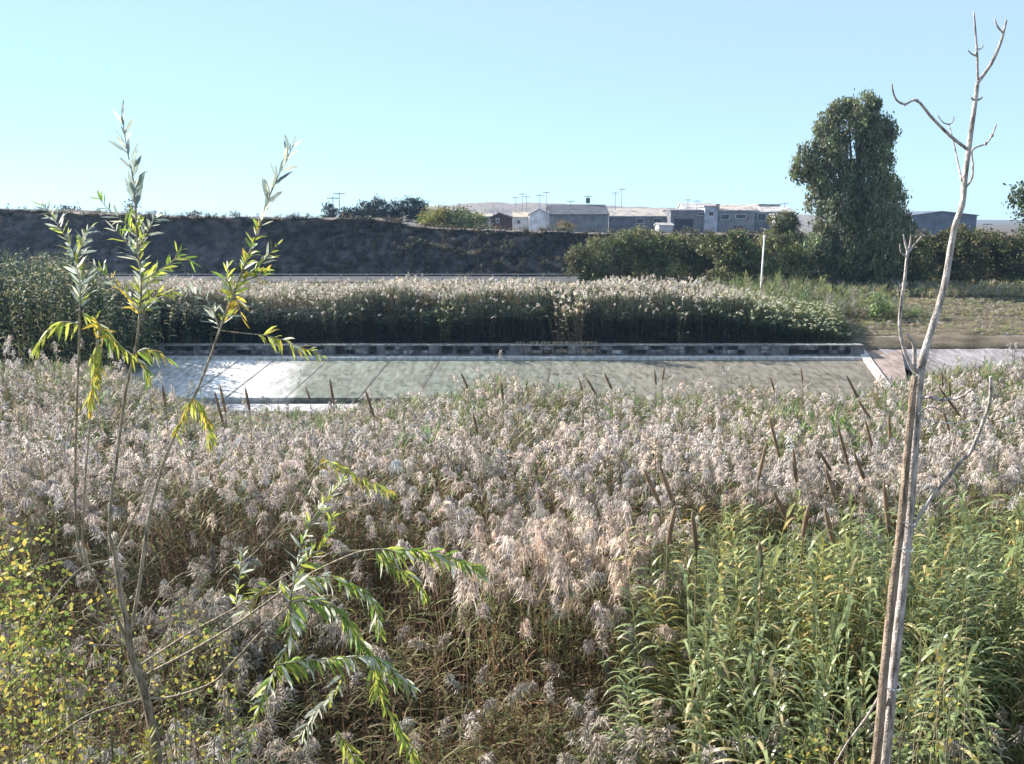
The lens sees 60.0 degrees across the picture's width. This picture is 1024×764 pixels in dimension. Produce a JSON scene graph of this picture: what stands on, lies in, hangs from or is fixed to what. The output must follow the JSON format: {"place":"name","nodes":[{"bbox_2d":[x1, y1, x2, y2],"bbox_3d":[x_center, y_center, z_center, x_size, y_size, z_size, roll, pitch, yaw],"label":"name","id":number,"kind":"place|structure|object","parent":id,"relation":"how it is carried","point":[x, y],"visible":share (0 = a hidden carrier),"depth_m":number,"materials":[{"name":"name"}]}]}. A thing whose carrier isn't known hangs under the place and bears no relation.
{"place":"outdoors","nodes":[
{"label":"outdoors","id":0,"kind":"place"},
{"bbox_2d":[3,276,697,281],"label":"path","id":1,"kind":"structure","parent":0,"point":[388,278],"depth_m":73.24,"materials":[{"name":"grey concrete"}]},
{"bbox_2d":[0,209,1022,275],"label":"hill","id":2,"kind":"structure","parent":0,"point":[221,252],"depth_m":79.67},
{"bbox_2d":[367,193,391,219],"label":"pine tree","id":3,"kind":"object","parent":2,"relation":"on","point":[376,205],"visible":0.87,"depth_m":101.51,"materials":[{"name":"green plant"}]},
{"bbox_2d":[397,194,423,221],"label":"pine tree","id":4,"kind":"object","parent":2,"relation":"on","point":[405,203],"visible":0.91,"depth_m":101.75,"materials":[{"name":"green plant"}]},
{"bbox_2d":[413,202,456,227],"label":"bluff bush","id":5,"kind":"object","parent":2,"relation":"on","point":[430,218],"visible":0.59,"depth_m":92.61,"materials":[{"name":"green plant"}]},
{"bbox_2d":[0,203,909,276],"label":"hillside scrub","id":6,"kind":"object","parent":2,"relation":"on","point":[376,241],"visible":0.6,"depth_m":79.22,"materials":[{"name":"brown plant"}]},
{"bbox_2d":[431,199,480,227],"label":"bluff bush","id":7,"kind":"object","parent":2,"relation":"on","point":[462,217],"visible":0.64,"depth_m":93.36,"materials":[{"name":"green plant"}]},
{"bbox_2d":[490,213,513,229],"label":"brown hut","id":8,"kind":"object","parent":2,"relation":"on","point":[499,219],"visible":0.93,"depth_m":147.60,"materials":[{"name":"paint"}]},
{"bbox_2d":[528,208,548,230],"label":"white house","id":9,"kind":"structure","parent":2,"relation":"on","point":[538,217],"depth_m":169.22,"materials":[{"name":"white paint"}]},
{"bbox_2d":[546,205,609,232],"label":"warehouse","id":10,"kind":"structure","parent":2,"relation":"on","point":[588,217],"depth_m":167.45,"materials":[{"name":"grey metal"}]},
{"bbox_2d":[607,208,666,232],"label":"long building","id":11,"kind":"structure","parent":2,"relation":"on","point":[625,218],"depth_m":182.19,"materials":[{"name":"paint"}]},
{"bbox_2d":[662,209,703,232],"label":"open shed","id":12,"kind":"structure","parent":2,"relation":"on","point":[679,219],"depth_m":177.09,"materials":[{"name":"paint"}]},
{"bbox_2d":[697,206,718,232],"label":"stepped house","id":13,"kind":"structure","parent":2,"relation":"on","point":[710,218],"depth_m":176.10,"materials":[{"name":"paint"}]},
{"bbox_2d":[707,205,756,233],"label":"two window house","id":14,"kind":"structure","parent":2,"relation":"on","point":[734,216],"depth_m":179.09,"materials":[{"name":"paint"}]},
{"bbox_2d":[753,207,795,233],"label":"end house","id":15,"kind":"structure","parent":2,"relation":"on","point":[761,216],"depth_m":181.21,"materials":[{"name":"paint"}]},
{"bbox_2d":[869,211,978,234],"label":"blue grey shed","id":16,"kind":"structure","parent":2,"relation":"on","point":[935,222],"depth_m":147.60,"materials":[{"name":"metal"}]},
{"bbox_2d":[0,220,1023,763],"bbox_3d":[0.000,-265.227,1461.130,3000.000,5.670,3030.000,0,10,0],"label":"ground","id":17,"kind":"structure","parent":0,"point":[962,338],"depth_m":41.64,"materials":[{"name":"soil"}]},
{"bbox_2d":[0,493,109,763],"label":"yellow shrub","id":18,"kind":"object","parent":17,"relation":"on","point":[13,565],"visible":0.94,"depth_m":5.29,"materials":[{"name":"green plant"}]},
{"bbox_2d":[38,536,164,763],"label":"yellow shrub","id":19,"kind":"object","parent":17,"relation":"on","point":[114,759],"visible":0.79,"depth_m":5.62,"materials":[{"name":"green plant"}]},
{"bbox_2d":[0,247,263,377],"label":"cane clump","id":20,"kind":"object","parent":17,"relation":"on","point":[19,291],"visible":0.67,"depth_m":36.04,"materials":[{"name":"green plant"}]},
{"bbox_2d":[139,578,250,763],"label":"yellow shrub","id":21,"kind":"object","parent":17,"relation":"on","point":[182,688],"visible":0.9,"depth_m":5.62,"materials":[{"name":"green plant"}]},
{"bbox_2d":[177,592,256,763],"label":"yellow shrub","id":22,"kind":"object","parent":17,"relation":"on","point":[229,685],"visible":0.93,"depth_m":5.60,"materials":[{"name":"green plant"}]},
{"bbox_2d":[0,100,495,763],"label":"willow sapling","id":23,"kind":"object","parent":17,"relation":"on","point":[144,282],"visible":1,"depth_m":4.16,"materials":[{"name":"green plant"}]},
{"bbox_2d":[99,274,670,282],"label":"promenade railing","id":24,"kind":"object","parent":17,"relation":"on","point":[361,274],"visible":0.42,"depth_m":69.99,"materials":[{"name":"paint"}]},
{"bbox_2d":[0,271,855,352],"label":"reeds","id":25,"kind":"object","parent":17,"relation":"on","point":[579,311],"visible":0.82,"depth_m":41.37,"materials":[{"name":"plant"}]},
{"bbox_2d":[1,343,882,415],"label":"water","id":26,"kind":"structure","parent":17,"relation":"on","point":[255,370],"depth_m":37.73,"materials":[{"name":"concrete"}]},
{"bbox_2d":[0,334,1023,763],"bbox_3d":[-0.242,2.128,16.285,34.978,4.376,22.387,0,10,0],"label":"reed bed","id":27,"kind":"object","parent":17,"relation":"on","point":[558,580],"visible":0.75,"depth_m":12.53,"materials":[{"name":"beige plant"}]},
{"bbox_2d":[4,270,1023,335],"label":"grass","id":28,"kind":"structure","parent":17,"relation":"on","point":[849,301],"depth_m":51.97,"materials":[{"name":"green plant"}]},
{"bbox_2d":[562,241,622,290],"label":"hedge tree","id":29,"kind":"object","parent":17,"relation":"on","point":[587,265],"visible":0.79,"depth_m":61.89,"materials":[{"name":"green plant"}]},
{"bbox_2d":[585,228,651,284],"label":"hedge tree","id":30,"kind":"object","parent":17,"relation":"on","point":[618,250],"visible":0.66,"depth_m":65.26,"materials":[{"name":"green plant"}]},
{"bbox_2d":[597,675,650,763],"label":"giant cane","id":31,"kind":"object","parent":17,"relation":"on","point":[624,710],"visible":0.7,"depth_m":7.68,"materials":[{"name":"green plant"}]},
{"bbox_2d":[599,612,667,763],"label":"giant cane","id":32,"kind":"object","parent":17,"relation":"on","point":[637,691],"visible":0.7,"depth_m":8.09,"materials":[{"name":"green plant"}]},
{"bbox_2d":[611,667,672,763],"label":"giant cane","id":33,"kind":"object","parent":17,"relation":"on","point":[644,702],"visible":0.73,"depth_m":7.68,"materials":[{"name":"green plant"}]},
{"bbox_2d":[607,580,678,763],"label":"giant cane","id":34,"kind":"object","parent":17,"relation":"on","point":[641,623],"visible":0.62,"depth_m":8.37,"materials":[{"name":"green plant"}]},
{"bbox_2d":[618,224,682,284],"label":"hedge tree","id":35,"kind":"object","parent":17,"relation":"on","point":[657,255],"visible":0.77,"depth_m":66.00,"materials":[{"name":"green plant"}]},
{"bbox_2d":[657,506,675,730],"bbox_3d":[1.631,3.313,9.585,0.146,4.115,0.056,0,10,0],"label":"cattail","id":36,"kind":"object","parent":17,"relation":"on","point":[670,529],"visible":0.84,"depth_m":9.26},
{"bbox_2d":[668,665,707,763],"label":"giant cane","id":37,"kind":"object","parent":17,"relation":"on","point":[681,693],"visible":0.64,"depth_m":8.04,"materials":[{"name":"green plant"}]},
{"bbox_2d":[654,227,725,283],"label":"hedge tree","id":38,"kind":"object","parent":17,"relation":"on","point":[686,254],"visible":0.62,"depth_m":67.75,"materials":[{"name":"green plant"}]},
{"bbox_2d":[678,551,705,762],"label":"giant cane","id":39,"kind":"object","parent":17,"relation":"on","point":[690,637],"visible":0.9,"depth_m":7.52,"materials":[{"name":"green plant"}]},
{"bbox_2d":[656,562,730,763],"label":"giant cane","id":40,"kind":"object","parent":17,"relation":"on","point":[720,603],"visible":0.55,"depth_m":8.52,"materials":[{"name":"green plant"}]},
{"bbox_2d":[686,557,718,762],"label":"giant cane","id":41,"kind":"object","parent":17,"relation":"on","point":[706,661],"visible":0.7,"depth_m":7.67,"materials":[{"name":"green plant"}]},
{"bbox_2d":[671,637,736,761],"bbox_3d":[1.791,3.793,8.211,0.731,3.355,0.434,-1,11,-7],"label":"giant cane","id":42,"kind":"object","parent":17,"relation":"on","point":[723,733],"visible":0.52,"depth_m":7.98,"materials":[{"name":"green plant"}]},
{"bbox_2d":[686,602,728,763],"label":"giant cane","id":43,"kind":"object","parent":17,"relation":"on","point":[702,638],"visible":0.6,"depth_m":7.82,"materials":[{"name":"green plant"}]},
{"bbox_2d":[673,693,747,763],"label":"giant cane","id":44,"kind":"object","parent":17,"relation":"on","point":[704,744],"visible":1,"depth_m":6.67,"materials":[{"name":"green plant"}]},
{"bbox_2d":[685,578,760,761],"bbox_3d":[1.878,3.516,8.073,0.777,3.920,0.364,0,16,16],"label":"giant cane","id":45,"kind":"object","parent":17,"relation":"on","point":[738,681],"visible":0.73,"depth_m":7.71,"materials":[{"name":"green plant"}]},
{"bbox_2d":[684,564,762,763],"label":"giant cane","id":46,"kind":"object","parent":17,"relation":"on","point":[721,669],"visible":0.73,"depth_m":7.71,"materials":[{"name":"green plant"}]},
{"bbox_2d":[694,226,762,288],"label":"hedge tree","id":47,"kind":"object","parent":17,"relation":"on","point":[734,251],"visible":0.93,"depth_m":59.88,"materials":[{"name":"green plant"}]},
{"bbox_2d":[697,606,759,763],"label":"giant cane","id":48,"kind":"object","parent":17,"relation":"on","point":[729,683],"visible":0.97,"depth_m":7.33,"materials":[{"name":"green plant"}]},
{"bbox_2d":[729,628,775,763],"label":"giant cane","id":49,"kind":"object","parent":17,"relation":"on","point":[739,651],"visible":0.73,"depth_m":7.68,"materials":[{"name":"green plant"}]},
{"bbox_2d":[743,651,771,763],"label":"giant cane","id":50,"kind":"object","parent":17,"relation":"on","point":[760,718],"visible":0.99,"depth_m":6.94,"materials":[{"name":"green plant"}]},
{"bbox_2d":[737,551,778,763],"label":"giant cane","id":51,"kind":"object","parent":17,"relation":"on","point":[755,612],"visible":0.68,"depth_m":7.59,"materials":[{"name":"green plant"}]},
{"bbox_2d":[726,586,806,763],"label":"giant cane","id":52,"kind":"object","parent":17,"relation":"on","point":[787,652],"visible":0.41,"depth_m":8.68,"materials":[{"name":"green plant"}]},
{"bbox_2d":[754,618,800,763],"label":"giant cane","id":53,"kind":"object","parent":17,"relation":"on","point":[770,671],"visible":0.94,"depth_m":7.20,"materials":[{"name":"green plant"}]},
{"bbox_2d":[743,225,815,289],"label":"hedge tree","id":54,"kind":"object","parent":17,"relation":"on","point":[778,261],"visible":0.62,"depth_m":60.06,"materials":[{"name":"green plant"}]},
{"bbox_2d":[738,529,826,763],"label":"giant cane","id":55,"kind":"object","parent":17,"relation":"on","point":[795,622],"visible":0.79,"depth_m":7.55,"materials":[{"name":"green plant"}]},
{"bbox_2d":[754,635,815,763],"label":"giant cane","id":56,"kind":"object","parent":17,"relation":"on","point":[773,646],"visible":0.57,"depth_m":7.74,"materials":[{"name":"green plant"}]},
{"bbox_2d":[765,209,809,250],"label":"hedge tree","id":57,"kind":"object","parent":17,"relation":"on","point":[791,223],"visible":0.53,"depth_m":72.64,"materials":[{"name":"green plant"}]},
{"bbox_2d":[766,547,839,762],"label":"giant cane","id":58,"kind":"object","parent":17,"relation":"on","point":[806,647],"visible":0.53,"depth_m":8.60,"materials":[{"name":"green plant"}]},
{"bbox_2d":[782,239,827,288],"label":"hedge tree","id":59,"kind":"object","parent":17,"relation":"on","point":[799,259],"visible":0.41,"depth_m":61.01,"materials":[{"name":"green plant"}]},
{"bbox_2d":[778,627,845,763],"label":"giant cane","id":60,"kind":"object","parent":17,"relation":"on","point":[800,690],"visible":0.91,"depth_m":7.08,"materials":[{"name":"green plant"}]},
{"bbox_2d":[791,614,836,763],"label":"giant cane","id":61,"kind":"object","parent":17,"relation":"on","point":[820,688],"visible":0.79,"depth_m":7.60,"materials":[{"name":"green plant"}]},
{"bbox_2d":[784,674,847,763],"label":"giant cane","id":62,"kind":"object","parent":17,"relation":"on","point":[817,722],"visible":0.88,"depth_m":7.00,"materials":[{"name":"green plant"}]},
{"bbox_2d":[610,469,1023,763],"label":"cane thicket","id":63,"kind":"object","parent":17,"relation":"on","point":[770,583],"visible":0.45,"depth_m":9.36,"materials":[{"name":"green plant"}]},
{"bbox_2d":[771,713,870,763],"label":"yellow shrub","id":64,"kind":"object","parent":17,"relation":"on","point":[824,748],"visible":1,"depth_m":5.33,"materials":[{"name":"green plant"}]},
{"bbox_2d":[801,572,853,763],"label":"giant cane","id":65,"kind":"object","parent":17,"relation":"on","point":[814,628],"visible":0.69,"depth_m":7.94,"materials":[{"name":"green plant"}]},
{"bbox_2d":[810,600,855,763],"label":"giant cane","id":66,"kind":"object","parent":17,"relation":"on","point":[833,651],"visible":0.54,"depth_m":8.00,"materials":[{"name":"green plant"}]},
{"bbox_2d":[820,540,858,763],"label":"giant cane","id":67,"kind":"object","parent":17,"relation":"on","point":[847,615],"visible":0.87,"depth_m":7.63,"materials":[{"name":"green plant"}]},
{"bbox_2d":[838,673,862,763],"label":"giant cane","id":68,"kind":"object","parent":17,"relation":"on","point":[849,702],"visible":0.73,"depth_m":7.55,"materials":[{"name":"green plant"}]},
{"bbox_2d":[785,88,919,292],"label":"eucalyptus tree","id":69,"kind":"object","parent":17,"relation":"on","point":[858,208],"visible":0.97,"depth_m":59.63,"materials":[{"name":"green plant"}]},
{"bbox_2d":[842,658,877,763],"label":"giant cane","id":70,"kind":"object","parent":17,"relation":"on","point":[866,689],"visible":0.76,"depth_m":7.28,"materials":[{"name":"green plant"}]},
{"bbox_2d":[841,514,884,763],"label":"giant cane","id":71,"kind":"object","parent":17,"relation":"on","point":[860,706],"visible":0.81,"depth_m":7.94,"materials":[{"name":"green plant"}]},
{"bbox_2d":[863,290,894,321],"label":"bush","id":72,"kind":"object","parent":17,"relation":"on","point":[880,309],"visible":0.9,"depth_m":46.94,"materials":[{"name":"green plant"}]},
{"bbox_2d":[860,349,905,387],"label":"wing wall","id":73,"kind":"structure","parent":17,"relation":"on","point":[884,365],"depth_m":38.07,"materials":[{"name":"concrete"}]},
{"bbox_2d":[871,376,917,763],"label":"wooden stake","id":74,"kind":"object","parent":17,"relation":"on","point":[877,746],"visible":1,"depth_m":3.58,"materials":[{"name":"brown wood"}]},
{"bbox_2d":[861,679,946,763],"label":"giant cane","id":75,"kind":"object","parent":17,"relation":"on","point":[905,697],"visible":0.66,"depth_m":6.44,"materials":[{"name":"green plant"}]},
{"bbox_2d":[869,629,940,763],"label":"giant cane","id":76,"kind":"object","parent":17,"relation":"on","point":[918,703],"visible":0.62,"depth_m":6.61,"materials":[{"name":"green plant"}]},
{"bbox_2d":[869,596,950,763],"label":"giant cane","id":77,"kind":"object","parent":17,"relation":"on","point":[922,723],"visible":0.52,"depth_m":6.92,"materials":[{"name":"green plant"}]},
{"bbox_2d":[874,537,949,755],"bbox_3d":[3.596,3.330,8.068,0.729,4.256,0.337,6,12,28],"label":"giant cane","id":78,"kind":"object","parent":17,"relation":"on","point":[906,654],"visible":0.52,"depth_m":7.92,"materials":[{"name":"green plant"}]},
{"bbox_2d":[879,524,948,763],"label":"giant cane","id":79,"kind":"object","parent":17,"relation":"on","point":[929,626],"visible":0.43,"depth_m":8.31,"materials":[{"name":"green plant"}]},
{"bbox_2d":[890,235,938,291],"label":"hedge tree","id":80,"kind":"object","parent":17,"relation":"on","point":[918,272],"visible":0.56,"depth_m":61.26,"materials":[{"name":"green plant"}]},
{"bbox_2d":[834,12,1006,763],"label":"bare tree","id":81,"kind":"object","parent":17,"relation":"on","point":[919,369],"visible":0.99,"depth_m":3.43,"materials":[{"name":"grey plant"}]},
{"bbox_2d":[885,479,959,763],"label":"giant cane","id":82,"kind":"object","parent":17,"relation":"on","point":[918,614],"visible":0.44,"depth_m":8.09,"materials":[{"name":"green plant"}]},
{"bbox_2d":[909,227,964,287],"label":"hedge tree","id":83,"kind":"object","parent":17,"relation":"on","point":[930,238],"visible":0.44,"depth_m":64.55,"materials":[{"name":"green plant"}]},
{"bbox_2d":[908,546,966,761],"bbox_3d":[4.127,3.438,8.789,0.725,3.973,0.352,-6,12,-27],"label":"giant cane","id":84,"kind":"object","parent":17,"relation":"on","point":[957,563],"visible":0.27,"depth_m":8.43,"materials":[{"name":"green plant"}]},
{"bbox_2d":[911,613,965,763],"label":"giant cane","id":85,"kind":"object","parent":17,"relation":"on","point":[939,733],"visible":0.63,"depth_m":7.49,"materials":[{"name":"green plant"}]},
{"bbox_2d":[891,576,988,763],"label":"giant cane","id":86,"kind":"object","parent":17,"relation":"on","point":[938,635],"visible":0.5,"depth_m":7.80,"materials":[{"name":"green plant"}]},
{"bbox_2d":[893,603,990,763],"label":"yellow shrub","id":87,"kind":"object","parent":17,"relation":"on","point":[945,710],"visible":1,"depth_m":5.26,"materials":[{"name":"green plant"}]},
{"bbox_2d":[878,335,1023,375],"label":"riverbank slab","id":88,"kind":"structure","parent":17,"relation":"on","point":[939,358],"depth_m":39.22,"materials":[{"name":"concrete"}]},
{"bbox_2d":[917,637,988,762],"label":"giant cane","id":89,"kind":"object","parent":17,"relation":"on","point":[949,692],"visible":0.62,"depth_m":7.23,"materials":[{"name":"green plant"}]},
{"bbox_2d":[933,642,979,763],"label":"giant cane","id":90,"kind":"object","parent":17,"relation":"on","point":[953,714],"visible":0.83,"depth_m":6.38,"materials":[{"name":"green plant"}]},
{"bbox_2d":[921,533,992,760],"bbox_3d":[3.934,3.344,8.040,0.726,4.249,0.345,0,10,1],"label":"giant cane","id":91,"kind":"object","parent":17,"relation":"on","point":[964,631],"visible":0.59,"depth_m":7.72,"materials":[{"name":"green plant"}]},
{"bbox_2d":[922,670,992,763],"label":"giant cane","id":92,"kind":"object","parent":17,"relation":"on","point":[957,679],"visible":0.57,"depth_m":7.12,"materials":[{"name":"green plant"}]},
{"bbox_2d":[932,223,996,288],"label":"hedge tree","id":93,"kind":"object","parent":17,"relation":"on","point":[968,245],"visible":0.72,"depth_m":64.07,"materials":[{"name":"green plant"}]},
{"bbox_2d":[947,639,999,763],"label":"giant cane","id":94,"kind":"object","parent":17,"relation":"on","point":[981,745],"visible":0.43,"depth_m":7.77,"materials":[{"name":"green plant"}]},
{"bbox_2d":[938,500,1011,760],"bbox_3d":[4.157,3.232,7.960,0.777,4.508,0.364,4,13,23],"label":"giant cane","id":95,"kind":"object","parent":17,"relation":"on","point":[985,637],"visible":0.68,"depth_m":7.83,"materials":[{"name":"green plant"}]},
{"bbox_2d":[955,656,1001,763],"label":"giant cane","id":96,"kind":"object","parent":17,"relation":"on","point":[978,743],"visible":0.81,"depth_m":6.50,"materials":[{"name":"green plant"}]},
{"bbox_2d":[959,227,1014,285],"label":"hedge tree","id":97,"kind":"object","parent":17,"relation":"on","point":[994,250],"visible":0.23,"depth_m":66.49,"materials":[{"name":"green plant"}]},
{"bbox_2d":[967,680,1006,763],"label":"giant cane","id":98,"kind":"object","parent":17,"relation":"on","point":[978,693],"visible":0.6,"depth_m":7.49,"materials":[{"name":"green plant"}]},
{"bbox_2d":[974,604,1023,761],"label":"giant cane","id":99,"kind":"object","parent":17,"relation":"on","point":[1018,710],"visible":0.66,"depth_m":8.48,"materials":[{"name":"green plant"}]},
{"bbox_2d":[976,543,1023,763],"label":"giant cane","id":100,"kind":"object","parent":17,"relation":"on","point":[1010,675],"visible":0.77,"depth_m":8.57,"materials":[{"name":"green plant"}]},
{"bbox_2d":[982,597,1023,763],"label":"giant cane","id":101,"kind":"object","parent":17,"relation":"on","point":[996,681],"visible":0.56,"depth_m":8.64,"materials":[{"name":"green plant"}]},
{"bbox_2d":[988,229,1023,286],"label":"hedge tree","id":102,"kind":"object","parent":17,"relation":"on","point":[1010,267],"visible":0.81,"depth_m":65.14,"materials":[{"name":"green plant"}]},
{"bbox_2d":[999,521,1023,763],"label":"giant cane","id":103,"kind":"object","parent":17,"relation":"on","point":[1022,612],"visible":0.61,"depth_m":8.90,"materials":[{"name":"green plant"}]},
{"bbox_2d":[1001,180,1023,262],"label":"tree","id":104,"kind":"object","parent":17,"relation":"on","point":[1019,194],"visible":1,"depth_m":59.16,"materials":[{"name":"green plant"}]},
{"bbox_2d":[0,0,1023,219],"label":"sky","id":105,"kind":"structure","parent":0,"point":[667,103],"materials":[{"name":"blue"}]},
{"bbox_2d":[336,202,982,232],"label":"distant hill","id":106,"kind":"structure","parent":0,"point":[493,208],"depth_m":325.02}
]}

